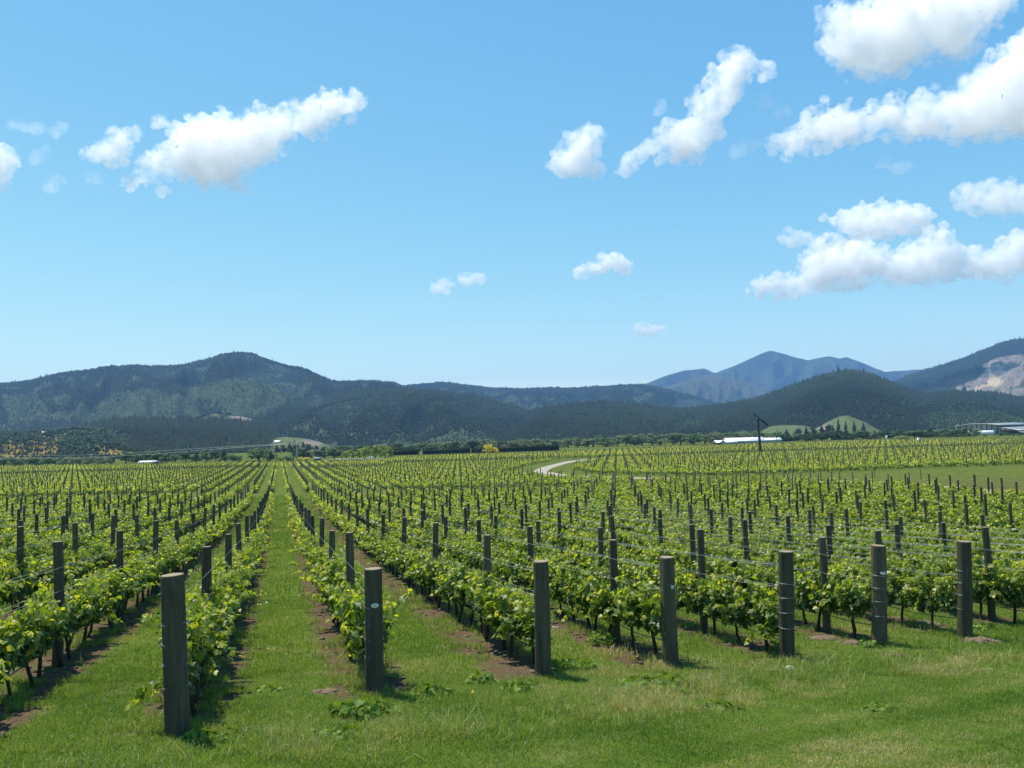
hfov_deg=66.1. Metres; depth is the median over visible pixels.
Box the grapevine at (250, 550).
[233,543,261,560]
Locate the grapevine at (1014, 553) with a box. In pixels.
[992,548,1023,566]
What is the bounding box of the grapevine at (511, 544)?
[504,538,521,555]
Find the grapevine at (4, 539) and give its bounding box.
[0,536,11,551]
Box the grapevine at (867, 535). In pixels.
[859,530,890,544]
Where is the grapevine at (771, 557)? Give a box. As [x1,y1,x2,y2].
[765,545,810,583]
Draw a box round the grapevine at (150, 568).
[134,556,163,605]
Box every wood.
[0,350,408,430]
[0,425,189,461]
[78,413,287,453]
[195,411,231,419]
[250,386,531,446]
[404,381,719,407]
[484,366,1023,442]
[892,337,1023,392]
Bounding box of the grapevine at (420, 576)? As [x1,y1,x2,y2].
[398,553,431,600]
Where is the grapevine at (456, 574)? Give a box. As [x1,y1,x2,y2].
[451,566,502,628]
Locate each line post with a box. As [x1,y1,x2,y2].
[11,503,13,516]
[16,509,20,531]
[16,526,23,613]
[19,520,23,525]
[23,505,25,521]
[34,514,38,535]
[45,507,47,525]
[51,541,64,666]
[61,515,64,535]
[65,510,67,530]
[72,523,78,589]
[88,504,91,526]
[90,513,94,537]
[107,504,109,519]
[109,515,115,570]
[114,509,117,530]
[116,530,123,619]
[123,500,125,515]
[132,503,134,536]
[135,515,138,554]
[136,496,137,511]
[147,502,149,529]
[152,520,158,592]
[153,508,156,520]
[159,498,160,526]
[168,507,170,523]
[175,520,179,572]
[180,501,182,534]
[189,499,191,528]
[191,513,194,560]
[197,496,198,524]
[201,546,211,664]
[203,507,206,545]
[212,504,214,542]
[218,503,220,518]
[224,500,226,528]
[225,534,231,569]
[236,523,241,591]
[245,515,248,542]
[250,515,253,532]
[253,511,255,528]
[257,507,259,525]
[259,501,261,519]
[299,500,300,514]
[301,503,303,522]
[304,507,306,528]
[307,509,310,533]
[310,515,314,538]
[319,518,324,547]
[329,530,334,563]
[341,499,342,513]
[345,532,354,643]
[348,503,349,524]
[356,505,358,545]
[361,494,363,520]
[366,508,370,554]
[368,498,370,525]
[378,501,380,531]
[381,514,384,566]
[388,502,391,537]
[402,517,406,581]
[409,501,411,527]
[420,510,423,550]
[421,494,422,508]
[423,502,425,519]
[432,523,438,604]
[434,497,435,521]
[441,504,443,523]
[444,517,447,540]
[449,498,450,528]
[464,507,467,534]
[467,503,469,531]
[477,499,479,516]
[477,520,481,575]
[483,534,490,638]
[490,505,492,525]
[494,515,497,535]
[498,502,500,518]
[505,491,506,505]
[514,498,516,523]
[520,509,523,533]
[524,504,527,526]
[527,526,533,598]
[536,521,540,550]
[539,501,540,519]
[551,493,552,508]
[557,511,562,554]
[569,502,572,524]
[575,501,577,517]
[598,527,603,570]
[601,512,604,533]
[608,506,610,532]
[609,539,620,643]
[610,516,615,538]
[613,495,614,512]
[640,494,642,512]
[643,504,645,521]
[646,499,648,520]
[653,507,656,535]
[658,509,661,518]
[658,519,662,544]
[669,494,671,510]
[677,498,678,517]
[689,504,692,523]
[689,524,695,573]
[697,529,707,633]
[704,494,705,511]
[707,497,709,514]
[709,509,713,536]
[721,503,723,523]
[726,491,728,507]
[728,516,732,546]
[741,507,743,528]
[742,519,749,561]
[746,498,748,515]
[748,511,752,537]
[753,499,756,522]
[756,490,758,507]
[768,496,771,512]
[775,505,778,526]
[786,515,790,549]
[788,489,789,507]
[795,500,798,520]
[801,492,804,512]
[807,487,808,503]
[808,510,811,538]
[811,505,815,532]
[818,537,830,632]
[819,482,821,498]
[821,499,823,519]
[826,525,832,564]
[829,512,833,540]
[835,491,837,511]
[839,487,841,502]
[844,509,849,535]
[856,494,858,513]
[859,502,862,527]
[874,530,881,544]
[883,482,885,497]
[884,500,886,511]
[885,510,888,529]
[892,494,895,511]
[894,524,901,559]
[898,516,903,538]
[913,490,916,512]
[917,488,919,502]
[923,500,927,522]
[934,480,936,494]
[937,485,939,500]
[938,511,941,542]
[940,522,947,554]
[952,490,954,511]
[963,495,966,514]
[964,504,968,532]
[973,485,976,503]
[980,487,982,504]
[980,514,984,526]
[981,527,995,620]
[984,494,987,516]
[987,477,989,491]
[991,482,993,496]
[1001,485,1003,504]
[1008,503,1012,528]
[1015,481,1017,496]
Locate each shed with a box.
[137,460,158,463]
[712,440,721,443]
[723,437,765,442]
[764,437,781,442]
[953,422,1023,434]
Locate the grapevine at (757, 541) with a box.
[734,534,769,546]
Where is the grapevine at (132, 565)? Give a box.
[94,559,145,613]
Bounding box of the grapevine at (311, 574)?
[299,559,362,585]
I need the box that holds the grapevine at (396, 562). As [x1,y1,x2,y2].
[379,543,411,584]
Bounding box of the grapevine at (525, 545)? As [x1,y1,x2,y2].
[519,538,550,554]
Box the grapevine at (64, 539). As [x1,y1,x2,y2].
[57,533,71,555]
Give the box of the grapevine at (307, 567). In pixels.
[288,544,359,571]
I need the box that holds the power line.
[0,444,272,455]
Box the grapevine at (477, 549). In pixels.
[469,541,508,570]
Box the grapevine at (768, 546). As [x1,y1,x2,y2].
[755,544,787,559]
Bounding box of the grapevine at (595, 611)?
[574,573,626,632]
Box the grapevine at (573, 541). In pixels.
[563,532,583,552]
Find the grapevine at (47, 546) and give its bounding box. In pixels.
[33,538,56,562]
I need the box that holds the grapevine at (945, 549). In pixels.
[927,540,956,561]
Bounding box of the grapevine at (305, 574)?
[293,552,362,612]
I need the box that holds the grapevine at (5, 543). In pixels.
[0,536,7,548]
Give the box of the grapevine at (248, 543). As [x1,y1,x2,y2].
[242,537,254,550]
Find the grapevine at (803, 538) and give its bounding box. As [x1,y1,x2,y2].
[797,533,813,542]
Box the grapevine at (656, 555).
[645,546,669,569]
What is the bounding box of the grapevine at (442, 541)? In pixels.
[438,530,454,557]
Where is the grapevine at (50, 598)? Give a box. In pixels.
[21,581,65,666]
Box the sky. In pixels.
[0,0,1023,387]
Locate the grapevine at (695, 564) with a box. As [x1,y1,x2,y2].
[692,554,718,582]
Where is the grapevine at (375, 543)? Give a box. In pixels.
[361,530,385,554]
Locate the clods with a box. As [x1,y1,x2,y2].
[0,560,1022,737]
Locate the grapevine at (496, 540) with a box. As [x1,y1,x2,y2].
[491,526,506,550]
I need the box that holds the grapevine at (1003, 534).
[979,530,1009,546]
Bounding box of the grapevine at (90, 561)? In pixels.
[78,547,107,578]
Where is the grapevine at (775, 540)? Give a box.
[771,535,801,553]
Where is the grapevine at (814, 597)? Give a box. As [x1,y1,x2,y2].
[794,569,844,630]
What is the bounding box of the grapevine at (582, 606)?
[558,562,597,628]
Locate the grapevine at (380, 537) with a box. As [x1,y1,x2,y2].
[374,533,392,567]
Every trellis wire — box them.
[0,505,228,585]
[0,510,217,582]
[1,504,196,552]
[2,519,216,614]
[3,513,222,609]
[188,523,253,589]
[335,509,533,594]
[344,509,528,569]
[350,510,532,567]
[371,510,655,588]
[372,509,657,586]
[384,508,656,564]
[396,513,658,566]
[399,503,776,564]
[402,503,770,562]
[407,510,776,584]
[408,511,777,586]
[440,503,859,557]
[447,510,866,577]
[452,512,863,578]
[461,508,857,558]
[464,507,947,574]
[465,502,943,555]
[468,502,941,554]
[495,506,1020,570]
[504,502,1013,551]
[508,508,1021,569]
[508,515,949,573]
[521,505,1012,552]
[530,501,1023,545]
[533,501,1021,544]
[535,507,1020,560]
[546,508,1020,559]
[552,504,1018,552]
[555,504,1016,551]
[558,500,1023,539]
[561,500,1019,538]
[586,499,1020,533]
[586,504,1020,545]
[589,499,1009,532]
[589,504,1014,544]
[641,501,1016,529]
[644,501,1007,528]
[649,507,1013,539]
[663,509,1019,540]
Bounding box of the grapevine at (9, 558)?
[0,545,14,566]
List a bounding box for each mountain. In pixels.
[645,351,919,390]
[663,375,773,402]
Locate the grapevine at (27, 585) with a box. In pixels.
[6,558,47,609]
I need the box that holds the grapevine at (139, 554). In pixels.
[129,547,165,602]
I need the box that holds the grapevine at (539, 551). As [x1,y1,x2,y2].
[533,542,554,559]
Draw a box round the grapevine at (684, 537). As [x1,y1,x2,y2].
[676,533,695,549]
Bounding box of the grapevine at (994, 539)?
[975,538,1023,549]
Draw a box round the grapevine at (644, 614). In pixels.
[613,580,677,657]
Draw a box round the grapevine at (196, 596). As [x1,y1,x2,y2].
[186,590,239,670]
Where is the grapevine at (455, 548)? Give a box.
[451,536,474,564]
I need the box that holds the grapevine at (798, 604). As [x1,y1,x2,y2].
[774,570,816,624]
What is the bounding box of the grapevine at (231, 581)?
[158,566,265,610]
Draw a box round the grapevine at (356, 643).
[338,586,412,664]
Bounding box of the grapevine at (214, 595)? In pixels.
[185,578,228,615]
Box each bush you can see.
[475,444,482,451]
[482,444,497,452]
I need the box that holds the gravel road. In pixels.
[534,459,990,490]
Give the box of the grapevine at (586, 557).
[577,547,597,575]
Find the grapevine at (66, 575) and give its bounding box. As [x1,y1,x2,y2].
[43,555,82,594]
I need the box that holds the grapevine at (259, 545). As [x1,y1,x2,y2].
[242,534,272,551]
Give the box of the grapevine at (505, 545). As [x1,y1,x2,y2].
[493,537,520,556]
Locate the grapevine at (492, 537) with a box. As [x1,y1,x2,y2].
[489,529,497,545]
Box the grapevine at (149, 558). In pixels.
[135,546,162,598]
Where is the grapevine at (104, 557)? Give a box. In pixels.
[94,542,111,568]
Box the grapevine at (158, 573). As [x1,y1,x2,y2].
[146,553,165,595]
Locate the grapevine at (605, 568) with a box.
[601,550,632,581]
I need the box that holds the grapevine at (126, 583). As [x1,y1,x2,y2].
[108,570,142,620]
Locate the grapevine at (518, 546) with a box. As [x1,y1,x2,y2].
[511,538,527,554]
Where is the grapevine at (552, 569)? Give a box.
[548,559,569,616]
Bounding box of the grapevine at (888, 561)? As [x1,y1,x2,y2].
[855,549,900,579]
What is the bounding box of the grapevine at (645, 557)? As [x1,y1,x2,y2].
[643,550,658,564]
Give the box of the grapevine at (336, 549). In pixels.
[319,544,340,560]
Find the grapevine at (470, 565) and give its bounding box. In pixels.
[462,543,492,571]
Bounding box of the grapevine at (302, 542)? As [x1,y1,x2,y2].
[294,532,318,551]
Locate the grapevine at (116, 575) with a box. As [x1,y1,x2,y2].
[92,566,130,630]
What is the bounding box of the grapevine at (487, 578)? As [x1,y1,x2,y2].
[465,570,524,640]
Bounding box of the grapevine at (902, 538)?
[888,535,913,547]
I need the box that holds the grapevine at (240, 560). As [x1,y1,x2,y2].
[212,556,247,576]
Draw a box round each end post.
[158,573,190,737]
[364,567,383,695]
[533,560,550,676]
[659,556,678,667]
[778,550,794,659]
[870,544,886,644]
[956,540,972,637]
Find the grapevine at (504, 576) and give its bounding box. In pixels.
[482,552,520,585]
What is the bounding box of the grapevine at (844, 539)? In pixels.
[832,534,851,548]
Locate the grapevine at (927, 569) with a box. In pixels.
[900,555,949,590]
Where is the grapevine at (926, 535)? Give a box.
[914,530,938,544]
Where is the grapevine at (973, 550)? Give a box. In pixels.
[936,542,1002,567]
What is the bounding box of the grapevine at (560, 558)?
[551,549,572,575]
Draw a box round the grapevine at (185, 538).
[181,536,192,563]
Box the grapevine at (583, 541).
[574,533,597,550]
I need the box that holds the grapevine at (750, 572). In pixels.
[714,558,776,598]
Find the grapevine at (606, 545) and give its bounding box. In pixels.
[603,538,620,562]
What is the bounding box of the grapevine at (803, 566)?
[764,548,856,582]
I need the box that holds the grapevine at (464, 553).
[463,542,473,566]
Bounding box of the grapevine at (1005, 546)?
[997,537,1023,550]
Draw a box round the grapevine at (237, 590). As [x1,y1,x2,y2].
[213,574,256,629]
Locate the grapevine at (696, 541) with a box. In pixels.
[684,534,709,551]
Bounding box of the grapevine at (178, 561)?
[165,545,196,573]
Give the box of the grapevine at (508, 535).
[497,530,513,548]
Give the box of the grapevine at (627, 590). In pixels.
[598,575,649,649]
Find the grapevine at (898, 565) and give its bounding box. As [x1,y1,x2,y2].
[860,553,937,590]
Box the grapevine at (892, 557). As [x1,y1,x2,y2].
[887,550,913,569]
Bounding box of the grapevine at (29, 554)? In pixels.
[12,543,44,562]
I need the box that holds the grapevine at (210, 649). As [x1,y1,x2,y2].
[142,609,233,704]
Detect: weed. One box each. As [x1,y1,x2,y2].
[179,726,217,744]
[206,725,255,742]
[254,683,290,692]
[273,728,327,741]
[319,723,364,739]
[327,696,400,722]
[410,681,453,697]
[465,670,499,684]
[499,679,543,692]
[557,658,598,670]
[586,629,616,646]
[619,670,702,692]
[695,669,732,676]
[697,699,747,713]
[764,639,799,651]
[859,639,883,648]
[862,701,898,711]
[932,646,960,652]
[973,621,1002,631]
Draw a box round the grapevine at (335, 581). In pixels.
[307,572,358,613]
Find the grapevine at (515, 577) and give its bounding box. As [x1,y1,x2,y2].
[506,550,527,588]
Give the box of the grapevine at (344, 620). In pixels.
[337,584,363,663]
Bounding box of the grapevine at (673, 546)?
[650,537,696,553]
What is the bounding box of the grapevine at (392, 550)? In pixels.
[380,540,415,561]
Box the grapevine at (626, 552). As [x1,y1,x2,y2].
[619,546,638,569]
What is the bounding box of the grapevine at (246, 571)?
[215,564,254,623]
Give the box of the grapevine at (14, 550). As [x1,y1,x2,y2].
[7,540,27,557]
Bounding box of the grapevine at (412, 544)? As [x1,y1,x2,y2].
[397,541,418,581]
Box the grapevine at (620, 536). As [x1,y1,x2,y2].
[615,529,635,551]
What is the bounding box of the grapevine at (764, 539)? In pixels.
[758,531,781,550]
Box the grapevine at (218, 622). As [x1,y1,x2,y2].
[159,600,243,686]
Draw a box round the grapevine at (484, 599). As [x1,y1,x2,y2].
[456,575,526,649]
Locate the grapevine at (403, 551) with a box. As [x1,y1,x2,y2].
[397,546,417,587]
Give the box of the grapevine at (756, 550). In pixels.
[736,541,773,560]
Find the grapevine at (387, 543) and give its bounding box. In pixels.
[376,535,400,572]
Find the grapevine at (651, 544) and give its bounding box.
[647,539,664,555]
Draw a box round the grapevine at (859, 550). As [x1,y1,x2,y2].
[844,541,870,565]
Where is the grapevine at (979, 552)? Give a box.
[974,539,1003,566]
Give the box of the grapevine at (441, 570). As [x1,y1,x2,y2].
[432,556,459,612]
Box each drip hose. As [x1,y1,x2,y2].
[3,590,142,679]
[397,567,533,646]
[409,524,778,636]
[428,550,661,639]
[455,526,870,624]
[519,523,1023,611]
[889,606,956,618]
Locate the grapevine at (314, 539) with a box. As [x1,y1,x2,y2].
[305,537,327,576]
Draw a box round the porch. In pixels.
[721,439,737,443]
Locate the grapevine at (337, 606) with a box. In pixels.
[326,579,363,622]
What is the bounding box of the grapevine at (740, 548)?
[730,537,758,558]
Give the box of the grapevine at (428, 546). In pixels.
[414,531,451,555]
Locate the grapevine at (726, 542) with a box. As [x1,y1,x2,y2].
[724,540,742,549]
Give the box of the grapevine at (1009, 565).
[995,554,1023,607]
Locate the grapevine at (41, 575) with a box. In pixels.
[9,554,76,600]
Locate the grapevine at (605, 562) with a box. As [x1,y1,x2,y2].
[581,554,609,583]
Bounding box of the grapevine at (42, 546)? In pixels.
[25,539,52,561]
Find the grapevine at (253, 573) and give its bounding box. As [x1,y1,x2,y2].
[232,554,267,579]
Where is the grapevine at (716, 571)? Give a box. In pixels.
[705,557,736,593]
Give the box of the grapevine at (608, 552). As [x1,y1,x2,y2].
[604,541,626,557]
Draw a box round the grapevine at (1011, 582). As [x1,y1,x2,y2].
[972,561,1023,623]
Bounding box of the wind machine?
[753,413,768,451]
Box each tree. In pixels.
[0,457,9,465]
[4,457,20,464]
[13,457,30,465]
[22,457,39,464]
[28,458,41,464]
[39,457,56,464]
[55,458,72,464]
[64,456,76,463]
[73,459,82,464]
[81,456,95,463]
[90,456,103,464]
[95,456,111,463]
[119,452,133,462]
[128,452,139,462]
[136,452,151,461]
[148,452,161,460]
[157,453,174,461]
[169,453,183,461]
[177,452,192,461]
[189,451,202,461]
[199,451,211,460]
[209,451,220,460]
[218,450,227,460]
[225,454,242,460]
[246,448,268,460]
[262,449,277,460]
[274,445,281,452]
[279,443,286,452]
[282,455,292,460]
[286,442,292,451]
[294,447,309,457]
[303,450,314,457]
[306,444,313,450]
[310,449,322,456]
[316,450,330,457]
[326,447,340,457]
[335,450,344,457]
[337,445,356,451]
[340,451,349,458]
[348,449,358,458]
[353,445,363,451]
[359,447,369,458]
[366,447,372,455]
[370,445,379,457]
[380,444,399,449]
[380,446,387,457]
[385,446,393,456]
[394,442,406,449]
[401,444,418,449]
[413,441,426,450]
[419,443,435,450]
[429,441,445,448]
[439,441,452,448]
[448,440,463,448]
[456,440,470,447]
[465,439,483,448]
[478,438,491,445]
[487,440,499,446]
[497,440,508,446]
[501,440,522,446]
[511,439,527,445]
[521,439,534,445]
[531,438,544,445]
[545,439,567,446]
[563,438,574,447]
[570,437,585,446]
[583,438,602,446]
[595,437,615,446]
[608,434,624,445]
[620,433,632,445]
[627,434,638,445]
[631,434,652,445]
[647,433,657,439]
[649,434,671,444]
[667,433,678,444]
[669,432,691,444]
[683,433,702,443]
[696,434,713,443]
[708,432,728,441]
[722,431,733,439]
[726,430,753,437]
[752,431,775,437]
[768,431,782,437]
[780,434,787,440]
[782,434,796,440]
[792,433,803,440]
[793,428,801,433]
[797,434,813,440]
[809,425,816,433]
[810,433,820,440]
[820,431,835,439]
[825,424,831,431]
[831,430,841,439]
[836,419,839,432]
[840,430,851,439]
[845,432,858,439]
[852,421,856,432]
[855,430,869,438]
[867,430,881,438]
[879,429,895,437]
[895,429,908,436]
[909,431,922,437]
[919,430,933,437]
[926,428,935,436]
[946,430,960,436]
[968,428,981,435]
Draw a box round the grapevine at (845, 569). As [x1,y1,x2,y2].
[828,560,870,591]
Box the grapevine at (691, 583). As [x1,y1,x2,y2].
[675,572,709,617]
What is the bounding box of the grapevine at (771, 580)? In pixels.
[753,563,796,607]
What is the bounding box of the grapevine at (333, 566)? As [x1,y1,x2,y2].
[319,558,345,622]
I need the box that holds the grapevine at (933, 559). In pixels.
[929,552,977,613]
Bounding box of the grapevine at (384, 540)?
[367,531,393,569]
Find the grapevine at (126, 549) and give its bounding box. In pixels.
[108,538,138,566]
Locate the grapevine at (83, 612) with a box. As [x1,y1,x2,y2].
[53,582,104,658]
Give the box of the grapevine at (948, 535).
[919,529,953,543]
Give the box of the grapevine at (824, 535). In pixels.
[816,534,842,547]
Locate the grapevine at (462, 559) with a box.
[452,540,467,566]
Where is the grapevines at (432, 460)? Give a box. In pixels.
[0,436,1023,507]
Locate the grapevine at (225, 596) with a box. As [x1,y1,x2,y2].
[186,577,237,629]
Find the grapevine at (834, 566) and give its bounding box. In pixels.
[810,554,850,584]
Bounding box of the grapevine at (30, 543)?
[11,536,47,565]
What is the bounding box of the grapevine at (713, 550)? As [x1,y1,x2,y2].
[697,538,724,558]
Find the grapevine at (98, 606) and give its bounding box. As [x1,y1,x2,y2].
[67,570,121,642]
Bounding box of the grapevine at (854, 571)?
[846,560,904,601]
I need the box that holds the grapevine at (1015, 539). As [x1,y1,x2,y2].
[996,535,1021,546]
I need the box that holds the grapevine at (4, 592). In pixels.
[0,568,22,605]
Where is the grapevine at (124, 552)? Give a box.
[102,541,130,571]
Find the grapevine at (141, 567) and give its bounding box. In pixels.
[83,555,163,609]
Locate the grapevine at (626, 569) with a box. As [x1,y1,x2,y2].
[617,557,638,591]
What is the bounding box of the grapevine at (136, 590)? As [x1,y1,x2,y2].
[104,566,159,618]
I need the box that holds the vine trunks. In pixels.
[104,505,842,564]
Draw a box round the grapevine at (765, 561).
[752,552,799,577]
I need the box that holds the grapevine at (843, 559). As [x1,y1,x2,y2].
[828,551,855,568]
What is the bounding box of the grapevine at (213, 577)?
[188,566,250,612]
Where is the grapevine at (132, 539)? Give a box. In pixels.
[124,531,136,557]
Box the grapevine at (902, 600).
[887,567,930,626]
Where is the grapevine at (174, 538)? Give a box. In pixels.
[165,535,192,572]
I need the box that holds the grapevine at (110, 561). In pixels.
[99,544,123,570]
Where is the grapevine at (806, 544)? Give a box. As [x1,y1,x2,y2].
[800,537,818,550]
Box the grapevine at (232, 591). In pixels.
[186,571,238,608]
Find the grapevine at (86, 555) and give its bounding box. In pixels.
[64,550,91,587]
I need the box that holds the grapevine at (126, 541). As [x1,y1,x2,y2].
[105,536,132,556]
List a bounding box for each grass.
[0,588,1023,767]
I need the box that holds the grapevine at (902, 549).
[889,537,922,559]
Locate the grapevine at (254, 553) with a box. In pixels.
[232,547,261,579]
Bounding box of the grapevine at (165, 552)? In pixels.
[142,542,172,574]
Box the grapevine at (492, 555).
[491,546,507,587]
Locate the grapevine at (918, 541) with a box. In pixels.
[905,537,929,549]
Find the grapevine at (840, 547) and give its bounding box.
[826,540,858,557]
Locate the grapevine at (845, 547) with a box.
[801,543,849,569]
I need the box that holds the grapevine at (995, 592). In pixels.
[956,563,1004,619]
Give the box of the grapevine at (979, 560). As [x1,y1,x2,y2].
[972,550,1015,602]
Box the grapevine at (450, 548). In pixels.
[442,541,459,559]
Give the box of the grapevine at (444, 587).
[430,565,461,617]
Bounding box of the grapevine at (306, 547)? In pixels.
[288,539,344,556]
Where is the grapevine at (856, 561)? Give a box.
[834,555,869,579]
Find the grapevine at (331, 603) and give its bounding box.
[314,575,363,617]
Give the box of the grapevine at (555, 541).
[548,531,566,553]
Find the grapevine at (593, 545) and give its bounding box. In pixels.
[591,539,608,551]
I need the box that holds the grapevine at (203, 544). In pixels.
[180,535,204,563]
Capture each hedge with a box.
[387,449,418,454]
[422,448,469,454]
[471,445,558,452]
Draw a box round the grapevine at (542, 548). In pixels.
[518,539,544,558]
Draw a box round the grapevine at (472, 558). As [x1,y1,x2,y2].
[462,540,496,575]
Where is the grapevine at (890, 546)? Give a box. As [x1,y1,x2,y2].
[874,535,914,557]
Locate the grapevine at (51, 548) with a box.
[46,540,67,559]
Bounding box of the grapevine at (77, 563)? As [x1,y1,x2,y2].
[64,549,93,587]
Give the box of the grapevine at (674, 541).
[670,534,688,546]
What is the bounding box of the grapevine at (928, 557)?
[902,551,973,594]
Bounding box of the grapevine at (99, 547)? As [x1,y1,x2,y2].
[82,537,114,573]
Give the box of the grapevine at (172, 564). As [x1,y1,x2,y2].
[158,545,183,573]
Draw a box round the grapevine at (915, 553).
[886,546,951,569]
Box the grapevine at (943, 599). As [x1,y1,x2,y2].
[903,565,956,632]
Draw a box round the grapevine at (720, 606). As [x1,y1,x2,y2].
[703,577,752,641]
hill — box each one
[0,355,394,432]
[0,433,131,459]
[203,414,251,421]
[269,437,329,451]
[273,395,518,446]
[409,385,706,409]
[518,379,1022,440]
[760,425,816,435]
[816,416,880,434]
[905,345,1023,396]
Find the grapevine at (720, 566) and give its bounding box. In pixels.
[711,557,764,590]
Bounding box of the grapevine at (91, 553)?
[68,540,103,577]
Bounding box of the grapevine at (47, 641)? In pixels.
[22,591,79,677]
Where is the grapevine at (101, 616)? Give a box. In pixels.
[65,585,123,651]
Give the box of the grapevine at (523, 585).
[518,557,540,592]
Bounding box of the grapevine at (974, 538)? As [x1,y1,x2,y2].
[964,531,990,548]
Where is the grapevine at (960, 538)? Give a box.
[947,531,971,544]
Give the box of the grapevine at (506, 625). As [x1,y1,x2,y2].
[484,582,550,656]
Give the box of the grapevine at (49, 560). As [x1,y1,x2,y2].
[34,556,53,596]
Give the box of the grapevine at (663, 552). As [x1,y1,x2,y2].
[659,546,696,579]
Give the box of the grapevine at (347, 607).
[325,580,390,640]
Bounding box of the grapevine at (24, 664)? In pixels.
[4,587,65,687]
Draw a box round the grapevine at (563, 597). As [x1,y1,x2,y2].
[549,561,585,623]
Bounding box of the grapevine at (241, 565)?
[222,559,260,584]
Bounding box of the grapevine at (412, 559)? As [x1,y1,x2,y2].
[400,547,431,594]
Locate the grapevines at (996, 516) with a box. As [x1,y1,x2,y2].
[0,438,1023,683]
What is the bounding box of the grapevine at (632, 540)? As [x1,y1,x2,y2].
[624,532,646,549]
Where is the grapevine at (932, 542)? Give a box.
[919,532,941,549]
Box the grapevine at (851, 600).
[812,566,871,638]
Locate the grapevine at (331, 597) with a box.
[329,579,390,602]
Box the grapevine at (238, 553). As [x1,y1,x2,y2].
[212,548,251,568]
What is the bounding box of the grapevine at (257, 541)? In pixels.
[232,537,267,552]
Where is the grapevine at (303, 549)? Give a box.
[300,534,325,564]
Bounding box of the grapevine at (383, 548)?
[377,542,399,574]
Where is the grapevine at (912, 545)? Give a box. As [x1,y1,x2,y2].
[910,542,935,561]
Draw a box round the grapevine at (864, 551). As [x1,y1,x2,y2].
[858,542,870,560]
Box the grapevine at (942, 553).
[937,547,976,571]
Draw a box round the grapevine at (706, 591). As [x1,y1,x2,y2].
[675,571,752,635]
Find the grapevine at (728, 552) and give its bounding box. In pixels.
[723,547,761,574]
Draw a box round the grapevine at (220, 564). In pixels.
[213,554,249,580]
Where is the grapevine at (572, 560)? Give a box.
[523,553,578,588]
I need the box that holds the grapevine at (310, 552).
[308,543,328,557]
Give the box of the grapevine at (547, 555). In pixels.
[540,544,559,564]
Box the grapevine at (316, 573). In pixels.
[311,560,344,585]
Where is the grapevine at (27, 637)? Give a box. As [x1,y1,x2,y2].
[0,601,54,700]
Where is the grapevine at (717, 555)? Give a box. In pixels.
[697,547,758,566]
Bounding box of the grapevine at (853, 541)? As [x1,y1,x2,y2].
[843,533,873,548]
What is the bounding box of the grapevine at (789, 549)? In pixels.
[775,545,801,564]
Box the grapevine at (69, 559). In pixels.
[63,549,87,583]
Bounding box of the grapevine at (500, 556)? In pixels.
[491,544,509,586]
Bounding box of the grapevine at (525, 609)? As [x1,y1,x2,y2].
[511,588,560,664]
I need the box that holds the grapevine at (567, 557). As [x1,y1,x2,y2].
[562,548,591,564]
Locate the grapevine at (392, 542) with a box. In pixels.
[366,538,424,576]
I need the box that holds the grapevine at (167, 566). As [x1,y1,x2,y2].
[158,549,175,588]
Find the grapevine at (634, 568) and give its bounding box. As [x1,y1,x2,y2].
[631,556,656,594]
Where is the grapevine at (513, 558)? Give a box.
[505,548,534,594]
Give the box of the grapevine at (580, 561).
[564,544,592,580]
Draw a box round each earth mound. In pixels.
[311,688,339,693]
[802,635,846,640]
[836,640,865,644]
[881,651,910,657]
[904,620,948,626]
[959,636,1001,643]
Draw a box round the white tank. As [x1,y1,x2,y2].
[967,430,994,434]
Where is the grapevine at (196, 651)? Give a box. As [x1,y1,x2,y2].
[124,597,215,717]
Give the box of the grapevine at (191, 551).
[179,538,199,570]
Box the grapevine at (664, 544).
[650,540,671,551]
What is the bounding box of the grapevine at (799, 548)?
[795,546,817,564]
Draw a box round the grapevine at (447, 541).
[444,536,459,561]
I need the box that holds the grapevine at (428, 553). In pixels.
[411,548,446,596]
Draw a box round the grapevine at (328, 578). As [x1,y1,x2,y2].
[306,560,363,627]
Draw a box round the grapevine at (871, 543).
[857,536,890,549]
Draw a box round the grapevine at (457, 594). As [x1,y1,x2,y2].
[448,562,472,623]
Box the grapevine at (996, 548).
[982,544,1006,553]
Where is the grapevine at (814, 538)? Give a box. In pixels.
[805,534,819,547]
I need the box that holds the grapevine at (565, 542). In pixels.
[557,531,570,553]
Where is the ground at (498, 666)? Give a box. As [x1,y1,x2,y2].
[0,430,1023,767]
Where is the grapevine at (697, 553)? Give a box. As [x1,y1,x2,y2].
[684,542,721,556]
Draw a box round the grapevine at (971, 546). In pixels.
[949,541,983,554]
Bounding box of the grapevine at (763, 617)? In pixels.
[727,576,778,649]
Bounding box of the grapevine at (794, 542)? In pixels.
[785,533,805,553]
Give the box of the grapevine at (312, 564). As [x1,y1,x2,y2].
[306,545,345,574]
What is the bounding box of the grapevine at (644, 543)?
[631,536,658,554]
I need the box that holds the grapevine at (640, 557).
[622,542,647,566]
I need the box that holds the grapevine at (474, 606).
[467,567,507,634]
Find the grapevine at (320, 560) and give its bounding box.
[310,547,344,585]
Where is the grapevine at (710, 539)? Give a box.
[688,534,720,549]
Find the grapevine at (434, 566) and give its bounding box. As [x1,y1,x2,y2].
[426,558,446,608]
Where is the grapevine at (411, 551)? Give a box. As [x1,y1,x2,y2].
[404,550,416,590]
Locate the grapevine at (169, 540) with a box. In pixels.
[161,534,191,572]
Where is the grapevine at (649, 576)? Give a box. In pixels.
[637,560,686,593]
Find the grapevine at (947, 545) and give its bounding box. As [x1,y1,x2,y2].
[925,538,956,555]
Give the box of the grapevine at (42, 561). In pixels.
[26,552,53,601]
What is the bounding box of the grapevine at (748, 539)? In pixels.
[736,533,757,549]
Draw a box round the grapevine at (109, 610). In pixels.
[86,574,118,637]
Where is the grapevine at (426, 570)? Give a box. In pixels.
[414,552,453,603]

